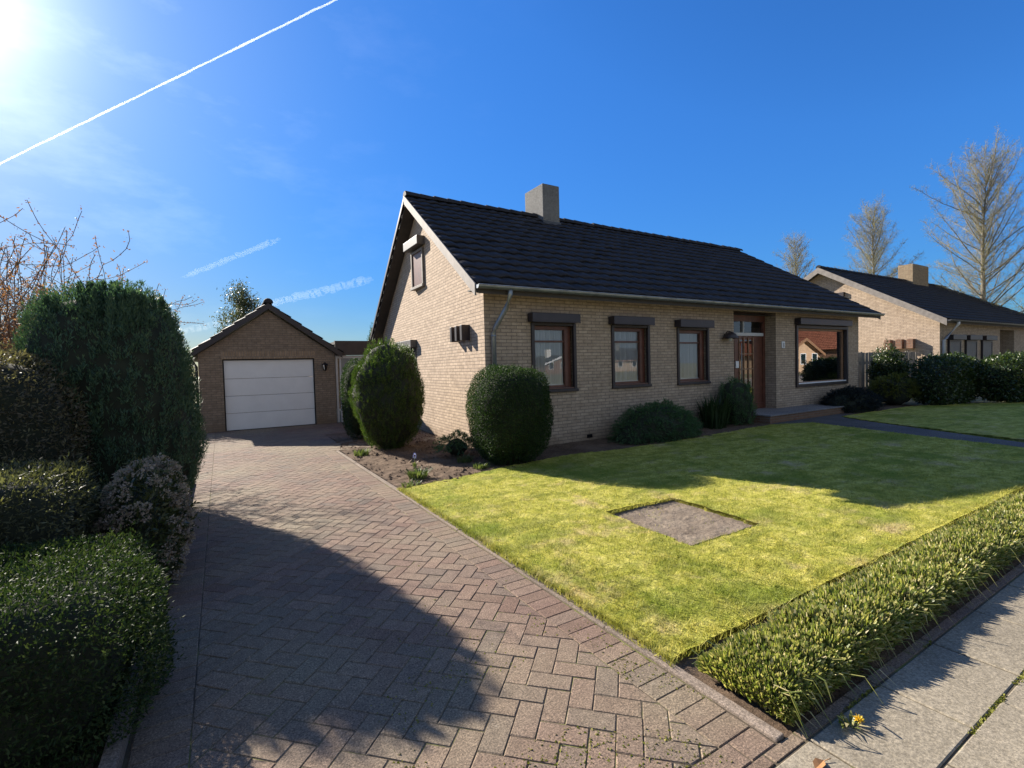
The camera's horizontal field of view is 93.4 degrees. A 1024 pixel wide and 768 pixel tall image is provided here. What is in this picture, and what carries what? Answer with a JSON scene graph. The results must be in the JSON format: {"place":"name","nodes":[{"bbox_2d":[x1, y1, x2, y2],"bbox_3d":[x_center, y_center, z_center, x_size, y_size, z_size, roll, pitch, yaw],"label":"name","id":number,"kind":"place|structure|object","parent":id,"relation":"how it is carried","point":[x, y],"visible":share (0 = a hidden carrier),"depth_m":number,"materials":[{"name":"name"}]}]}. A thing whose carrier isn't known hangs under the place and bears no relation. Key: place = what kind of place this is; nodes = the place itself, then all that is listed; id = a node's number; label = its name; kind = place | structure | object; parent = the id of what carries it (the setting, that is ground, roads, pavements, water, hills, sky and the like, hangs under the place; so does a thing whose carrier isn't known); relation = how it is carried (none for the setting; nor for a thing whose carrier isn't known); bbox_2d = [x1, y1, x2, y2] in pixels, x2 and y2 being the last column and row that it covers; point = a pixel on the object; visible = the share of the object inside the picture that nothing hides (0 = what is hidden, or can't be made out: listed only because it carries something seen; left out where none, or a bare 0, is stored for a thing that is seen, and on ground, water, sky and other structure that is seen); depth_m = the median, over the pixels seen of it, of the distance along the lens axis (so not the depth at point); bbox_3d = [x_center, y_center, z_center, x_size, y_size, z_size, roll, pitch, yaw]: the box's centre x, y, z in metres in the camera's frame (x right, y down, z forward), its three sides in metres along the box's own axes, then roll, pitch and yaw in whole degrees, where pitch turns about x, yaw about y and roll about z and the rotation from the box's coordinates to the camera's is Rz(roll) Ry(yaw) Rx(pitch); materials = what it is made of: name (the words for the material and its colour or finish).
{"place":"outdoors","nodes":[
{"label":"outdoors","id":0,"kind":"place"},
{"bbox_2d":[29,523,140,767],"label":"hedge soil","id":1,"kind":"structure","parent":0,"point":[89,765],"depth_m":1.91,"materials":[{"name":"brown soil"}]},
{"bbox_2d":[0,271,85,348],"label":"copper tree","id":2,"kind":"object","parent":1,"relation":"on","point":[26,301],"visible":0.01,"depth_m":7.53,"materials":[{"name":"brown plant"}]},
{"bbox_2d":[0,340,99,518],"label":"round hedge","id":3,"kind":"object","parent":1,"relation":"on","point":[36,419],"visible":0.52,"depth_m":3.86,"materials":[{"name":"green plant"}]},
{"bbox_2d":[0,449,112,559],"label":"clipped hedge","id":4,"kind":"object","parent":1,"relation":"on","point":[37,503],"visible":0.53,"depth_m":2.78,"materials":[{"name":"green plant"}]},
{"bbox_2d":[0,521,186,767],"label":"clipped hedge","id":5,"kind":"object","parent":1,"relation":"on","point":[68,630],"visible":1,"depth_m":1.88,"materials":[{"name":"green plant"}]},
{"bbox_2d":[0,200,205,361],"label":"cherry tree","id":6,"kind":"object","parent":1,"relation":"on","point":[6,329],"visible":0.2,"depth_m":6.17,"materials":[{"name":"brown plant"}]},
{"bbox_2d":[11,278,209,529],"bbox_3d":[-4.057,0.186,4.945,1.603,2.613,1.772,-3,2,-31],"label":"dark conifer","id":7,"kind":"object","parent":1,"relation":"on","point":[121,353],"visible":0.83,"depth_m":4.43,"materials":[{"name":"green plant"}]},
{"bbox_2d":[85,452,202,586],"bbox_3d":[-2.711,1.004,3.604,0.711,1.006,1.339,-3,2,-31],"label":"flowering shrub","id":8,"kind":"object","parent":1,"relation":"on","point":[154,505],"visible":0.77,"depth_m":3.33,"materials":[{"name":"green plant"}]},
{"bbox_2d":[189,298,341,432],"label":"garage","id":9,"kind":"structure","parent":0,"point":[261,367],"depth_m":13.35,"materials":[{"name":"brick"}]},
{"bbox_2d":[224,359,314,430],"bbox_3d":[-6.716,0.271,13.480,2.224,1.877,0.040,-3,2,-31],"label":"garage door","id":10,"kind":"structure","parent":9,"relation":"in","point":[260,373],"depth_m":13.43,"materials":[{"name":"white paint"}]},
{"bbox_2d":[322,362,327,370],"bbox_3d":[-5.415,-0.508,14.004,0.185,0.275,0.213,-2,2,-9],"label":"wall lantern","id":11,"kind":"object","parent":9,"relation":"attached to","point":[324,364],"depth_m":13.96,"materials":[{"name":"black metal"}]},
{"bbox_2d":[69,422,781,767],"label":"driveway","id":12,"kind":"structure","parent":0,"point":[268,483],"depth_m":2.57,"materials":[{"name":"brick"}]},
{"bbox_2d":[331,565,1023,767],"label":"joint moss","id":13,"kind":"object","parent":12,"relation":"on","point":[992,710],"visible":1,"depth_m":2.05,"materials":[{"name":"green plant"}]},
{"bbox_2d":[0,0,1023,376],"label":"sky","id":14,"kind":"structure","parent":0,"point":[278,145],"materials":[{"name":"blue"}]},
{"bbox_2d":[193,377,1015,738],"bbox_3d":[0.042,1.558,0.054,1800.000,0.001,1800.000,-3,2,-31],"label":"ground","id":15,"kind":"structure","parent":0,"point":[977,399],"depth_m":16.01,"materials":[{"name":"brown soil"}]},
{"bbox_2d":[209,277,262,334],"bbox_3d":[-14.314,-2.385,25.627,2.937,6.766,2.930,-3,2,-31],"label":"garden tree","id":16,"kind":"object","parent":15,"relation":"on","point":[242,303],"visible":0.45,"depth_m":25.31,"materials":[{"name":"green plant"}]},
{"bbox_2d":[331,341,383,421],"bbox_3d":[-5.999,-0.142,17.055,1.490,2.425,5.600,-3,2,-31],"label":"covered passage","id":17,"kind":"object","parent":15,"relation":"on","point":[353,349],"visible":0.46,"depth_m":14.46,"materials":[{"name":"wood"}]},
{"bbox_2d":[335,355,365,421],"bbox_3d":[-4.652,0.122,14.730,1.365,1.985,0.081,-3,2,-31],"label":"door","id":18,"kind":"structure","parent":17,"relation":"in","point":[342,360],"depth_m":14.40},
{"bbox_2d":[367,325,371,340],"bbox_3d":[-8.158,-1.518,28.948,1.806,5.014,1.658,-1,2,7],"label":"distant conifer","id":19,"kind":"object","parent":15,"relation":"on","point":[370,327],"visible":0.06,"depth_m":28.53,"materials":[{"name":"green plant"}]},
{"bbox_2d":[98,451,783,767],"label":"edging kerb","id":20,"kind":"structure","parent":15,"relation":"on","point":[113,757],"depth_m":2.27,"materials":[{"name":"concrete"}]},
{"bbox_2d":[325,422,772,488],"bbox_3d":[0.949,1.112,11.057,9.205,0.105,6.510,-3,2,-31],"label":"flower bed","id":21,"kind":"object","parent":15,"relation":"on","point":[576,447],"visible":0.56,"depth_m":8.38,"materials":[{"name":"soil"}]},
{"bbox_2d":[339,358,367,439],"bbox_3d":[-3.425,0.323,10.729,0.831,1.900,0.926,-3,2,-31],"label":"clipped shrub","id":22,"kind":"object","parent":21,"relation":"on","point":[351,423],"visible":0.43,"depth_m":10.49,"materials":[{"name":"green plant"}]},
{"bbox_2d":[352,448,372,455],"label":"bedding plant","id":23,"kind":"object","parent":21,"relation":"on","point":[363,452],"visible":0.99,"depth_m":8.58,"materials":[{"name":"green plant"}]},
{"bbox_2d":[347,336,425,449],"bbox_3d":[-2.425,0.193,9.368,1.466,2.252,1.431,-2,2,1],"label":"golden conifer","id":24,"kind":"object","parent":21,"relation":"on","point":[387,388],"visible":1,"depth_m":8.94,"materials":[{"name":"green plant"}]},
{"bbox_2d":[401,478,421,487],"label":"bedding plant","id":25,"kind":"object","parent":21,"relation":"on","point":[410,483],"visible":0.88,"depth_m":6.26,"materials":[{"name":"green plant"}]},
{"bbox_2d":[412,453,417,466],"bbox_3d":[-1.521,1.171,7.466,0.100,0.224,0.119,-1,2,22],"label":"hyacinth","id":26,"kind":"object","parent":21,"relation":"on","point":[414,464],"visible":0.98,"depth_m":7.46,"materials":[{"name":"purple plant"}]},
{"bbox_2d":[404,465,435,479],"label":"bedding plant","id":27,"kind":"object","parent":21,"relation":"on","point":[421,473],"visible":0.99,"depth_m":6.63,"materials":[{"name":"green plant"}]},
{"bbox_2d":[431,428,475,456],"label":"shrub","id":28,"kind":"object","parent":21,"relation":"on","point":[456,445],"visible":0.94,"depth_m":8.14,"materials":[{"name":"green plant"}]},
{"bbox_2d":[456,453,474,462],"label":"bedding plant","id":29,"kind":"object","parent":21,"relation":"on","point":[463,457],"visible":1,"depth_m":7.71,"materials":[{"name":"green plant"}]},
{"bbox_2d":[471,462,491,469],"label":"bedding plant","id":30,"kind":"object","parent":21,"relation":"on","point":[477,466],"visible":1,"depth_m":7.18,"materials":[{"name":"green plant"}]},
{"bbox_2d":[464,363,554,464],"bbox_3d":[-0.037,0.468,7.652,1.421,1.646,1.406,-3,2,-31],"label":"clipped shrub","id":31,"kind":"object","parent":21,"relation":"on","point":[511,417],"visible":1,"depth_m":7.25,"materials":[{"name":"green plant"}]},
{"bbox_2d":[605,398,703,445],"bbox_3d":[2.962,0.899,9.709,2.585,1.278,1.372,-3,2,-31],"label":"spreading juniper","id":32,"kind":"object","parent":21,"relation":"on","point":[666,420],"visible":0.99,"depth_m":9.26,"materials":[{"name":"green plant"}]},
{"bbox_2d":[695,391,734,428],"bbox_3d":[4.585,0.580,10.925,0.988,0.836,0.999,-3,2,-31],"label":"spiky plant","id":33,"kind":"object","parent":21,"relation":"on","point":[713,414],"visible":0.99,"depth_m":10.77,"materials":[{"name":"green plant"}]},
{"bbox_2d":[716,375,757,425],"bbox_3d":[5.317,0.382,11.410,0.960,1.268,0.823,-3,2,-31],"label":"upright shrub","id":34,"kind":"object","parent":21,"relation":"on","point":[742,410],"visible":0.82,"depth_m":11.18,"materials":[{"name":"green plant"}]},
{"bbox_2d":[370,183,884,449],"bbox_3d":[3.405,-2.269,14.984,14.293,6.510,9.075,-3,2,-31],"label":"bungalow","id":35,"kind":"object","parent":15,"relation":"on","point":[604,326],"visible":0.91,"depth_m":10.99,"materials":[{"name":"brick"}]},
{"bbox_2d":[396,340,416,370],"bbox_3d":[-2.722,-0.463,12.573,0.230,1.300,1.250,-3,2,-31],"label":"window","id":36,"kind":"structure","parent":35,"relation":"in","point":[413,343],"depth_m":12.12,"materials":[{"name":"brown paint"}]},
{"bbox_2d":[403,235,424,290],"bbox_3d":[-2.319,-2.866,11.563,0.240,1.150,0.960,-3,2,-31],"label":"window","id":37,"kind":"structure","parent":35,"relation":"in","point":[417,257],"depth_m":11.50,"materials":[{"name":"white wood"}]},
{"bbox_2d":[527,312,580,392],"bbox_3d":[0.784,-0.579,9.157,1.138,1.480,0.359,-3,2,-31],"label":"window","id":38,"kind":"structure","parent":35,"relation":"in","point":[550,340],"depth_m":9.29,"materials":[{"name":"brown paint"}]},
{"bbox_2d":[608,316,654,388],"bbox_3d":[2.496,-0.661,10.190,1.198,1.480,0.359,-3,2,-31],"label":"window","id":39,"kind":"structure","parent":35,"relation":"in","point":[627,337],"depth_m":10.30,"materials":[{"name":"brown paint"}]},
{"bbox_2d":[674,319,714,384],"bbox_3d":[4.195,-0.728,11.214,1.208,1.480,0.358,-3,2,-31],"label":"window","id":40,"kind":"structure","parent":35,"relation":"in","point":[690,341],"depth_m":11.34,"materials":[{"name":"brown paint"}]},
{"bbox_2d":[733,312,765,408],"bbox_3d":[6.154,-0.590,12.781,1.830,2.560,0.168,-3,2,-31],"label":"door","id":41,"kind":"structure","parent":35,"relation":"in","point":[749,349],"depth_m":12.94,"materials":[{"name":"red wood"}]},
{"bbox_2d":[794,318,852,387],"bbox_3d":[9.119,-0.921,14.165,2.920,1.925,0.315,-3,2,-31],"label":"window","id":42,"kind":"structure","parent":35,"relation":"in","point":[801,324],"depth_m":14.13,"materials":[{"name":"brown paint"}]},
{"bbox_2d":[773,230,817,278],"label":"bare tree","id":43,"kind":"object","parent":15,"relation":"on","point":[796,270],"visible":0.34,"depth_m":44.26,"materials":[{"name":"brown plant"}]},
{"bbox_2d":[674,489,1023,737],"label":"trench","id":44,"kind":"object","parent":15,"relation":"on","point":[690,667],"visible":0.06,"depth_m":2.35,"materials":[{"name":"soil"}]},
{"bbox_2d":[689,490,1023,737],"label":"border","id":45,"kind":"object","parent":44,"relation":"on","point":[788,664],"visible":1,"depth_m":2.54,"materials":[{"name":"green plant"}]},
{"bbox_2d":[834,191,925,277],"bbox_3d":[27.885,-7.547,36.766,5.879,14.046,6.552,-2,2,-4],"label":"bare tree","id":46,"kind":"object","parent":15,"relation":"on","point":[879,251],"visible":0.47,"depth_m":36.88,"materials":[{"name":"brown plant"}]},
{"bbox_2d":[841,403,925,415],"bbox_3d":[10.292,0.740,14.504,4.720,0.103,2.160,-3,2,-31],"label":"flower bed","id":47,"kind":"object","parent":15,"relation":"on","point":[887,406],"visible":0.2,"depth_m":14.51,"materials":[{"name":"soil"}]},
{"bbox_2d":[818,384,887,412],"bbox_3d":[9.629,0.524,13.724,2.398,1.062,1.482,-3,2,-31],"label":"spreading juniper","id":48,"kind":"object","parent":47,"relation":"on","point":[855,399],"visible":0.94,"depth_m":13.28,"materials":[{"name":"green plant"}]},
{"bbox_2d":[866,372,924,404],"bbox_3d":[11.949,0.152,15.088,1.622,1.120,1.582,-3,2,-31],"label":"golden shrub","id":49,"kind":"object","parent":47,"relation":"on","point":[898,389],"visible":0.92,"depth_m":14.77,"materials":[{"name":"green plant"}]},
{"bbox_2d":[858,351,916,391],"bbox_3d":[13.460,-0.340,17.783,6.515,1.720,0.130,-3,2,-31],"label":"board fence","id":50,"kind":"object","parent":15,"relation":"on","point":[864,359],"visible":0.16,"depth_m":17.18,"materials":[{"name":"grey wood"}]},
{"bbox_2d":[865,341,910,387],"bbox_3d":[12.730,-0.451,16.348,1.365,2.188,1.328,0,2,34],"label":"dark shrub","id":51,"kind":"object","parent":15,"relation":"on","point":[890,361],"visible":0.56,"depth_m":16.13,"materials":[{"name":"green plant"}]},
{"bbox_2d":[803,264,1023,360],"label":"bungalow","id":52,"kind":"object","parent":15,"relation":"on","point":[921,316],"visible":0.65,"depth_m":21.27,"materials":[{"name":"brick"}]},
{"bbox_2d":[947,334,966,354],"bbox_3d":[18.176,-1.291,19.729,1.430,1.430,0.215,-3,2,-31],"label":"window","id":53,"kind":"structure","parent":52,"relation":"in","point":[954,341],"depth_m":19.65,"materials":[{"name":"brown paint"}]},
{"bbox_2d":[965,335,982,359],"bbox_3d":[19.759,-1.367,20.683,1.430,1.430,0.215,-3,2,-31],"label":"window","id":54,"kind":"structure","parent":52,"relation":"in","point":[971,342],"depth_m":20.63,"materials":[{"name":"grey glass"}]},
{"bbox_2d":[981,336,997,358],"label":"window","id":55,"kind":"structure","parent":52,"relation":"in","point":[986,346],"depth_m":21.60,"materials":[{"name":"grey glass"}]},
{"bbox_2d":[908,351,983,404],"bbox_3d":[13.688,-0.191,15.210,3.531,1.709,1.497,-3,2,-31],"label":"laurel hedge","id":56,"kind":"object","parent":15,"relation":"on","point":[945,378],"visible":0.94,"depth_m":14.53,"materials":[{"name":"green plant"}]},
{"bbox_2d":[909,126,1023,313],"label":"bare tree","id":57,"kind":"object","parent":15,"relation":"on","point":[975,213],"visible":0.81,"depth_m":28.22,"materials":[{"name":"brown plant"}]},
{"bbox_2d":[976,350,1023,401],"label":"laurel hedge","id":58,"kind":"object","parent":15,"relation":"on","point":[1001,379],"visible":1,"depth_m":14.72,"materials":[{"name":"green plant"}]},
{"bbox_2d":[1008,261,1023,312],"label":"bare tree","id":59,"kind":"object","parent":15,"relation":"on","point":[1018,300],"visible":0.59,"depth_m":30.32,"materials":[{"name":"brown plant"}]},
{"bbox_2d":[397,422,1023,665],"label":"lawn","id":60,"kind":"structure","parent":0,"point":[674,452],"depth_m":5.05,"materials":[{"name":"green plant"}]},
{"bbox_2d":[600,495,673,512],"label":"edge grass","id":61,"kind":"structure","parent":60,"relation":"on","point":[645,504],"depth_m":5.09,"materials":[{"name":"green plant"}]},
{"bbox_2d":[614,500,752,545],"bbox_3d":[1.598,1.310,4.624,1.200,0.024,1.260,-3,2,-31],"label":"bare patch","id":62,"kind":"object","parent":60,"relation":"on","point":[678,521],"visible":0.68,"depth_m":4.59,"materials":[{"name":"brown soil"}]},
{"bbox_2d":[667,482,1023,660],"bbox_3d":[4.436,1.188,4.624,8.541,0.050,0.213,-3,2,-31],"label":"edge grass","id":63,"kind":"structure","parent":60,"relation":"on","point":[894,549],"depth_m":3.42,"materials":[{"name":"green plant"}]},
{"bbox_2d":[766,562,1023,767],"bbox_3d":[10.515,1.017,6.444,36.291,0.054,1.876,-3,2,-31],"label":"pavement","id":64,"kind":"structure","parent":0,"point":[902,731],"depth_m":2.05,"materials":[{"name":"grey concrete"}]},
{"bbox_2d":[813,758,830,767],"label":"fallen leaf","id":65,"kind":"object","parent":64,"relation":"on","point":[818,763],"visible":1,"depth_m":1.78,"materials":[{"name":"brown plant"}]},
{"bbox_2d":[837,710,867,728],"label":"dandelion","id":66,"kind":"object","parent":64,"relation":"on","point":[851,722],"visible":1,"depth_m":1.97,"materials":[{"name":"yellow plant"}]},
{"bbox_2d":[746,561,1023,767],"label":"edging strip","id":67,"kind":"object","parent":64,"relation":"on","point":[783,748],"visible":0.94,"depth_m":2.25,"materials":[{"name":"concrete"}]},
{"bbox_2d":[772,414,1023,446],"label":"front path","id":68,"kind":"structure","parent":0,"point":[837,419],"depth_m":10.06,"materials":[{"name":"grey concrete"}]},
{"bbox_2d":[842,402,1023,441],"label":"lawn","id":69,"kind":"structure","parent":0,"point":[1001,420],"depth_m":11.43,"materials":[{"name":"green plant"}]}
]}

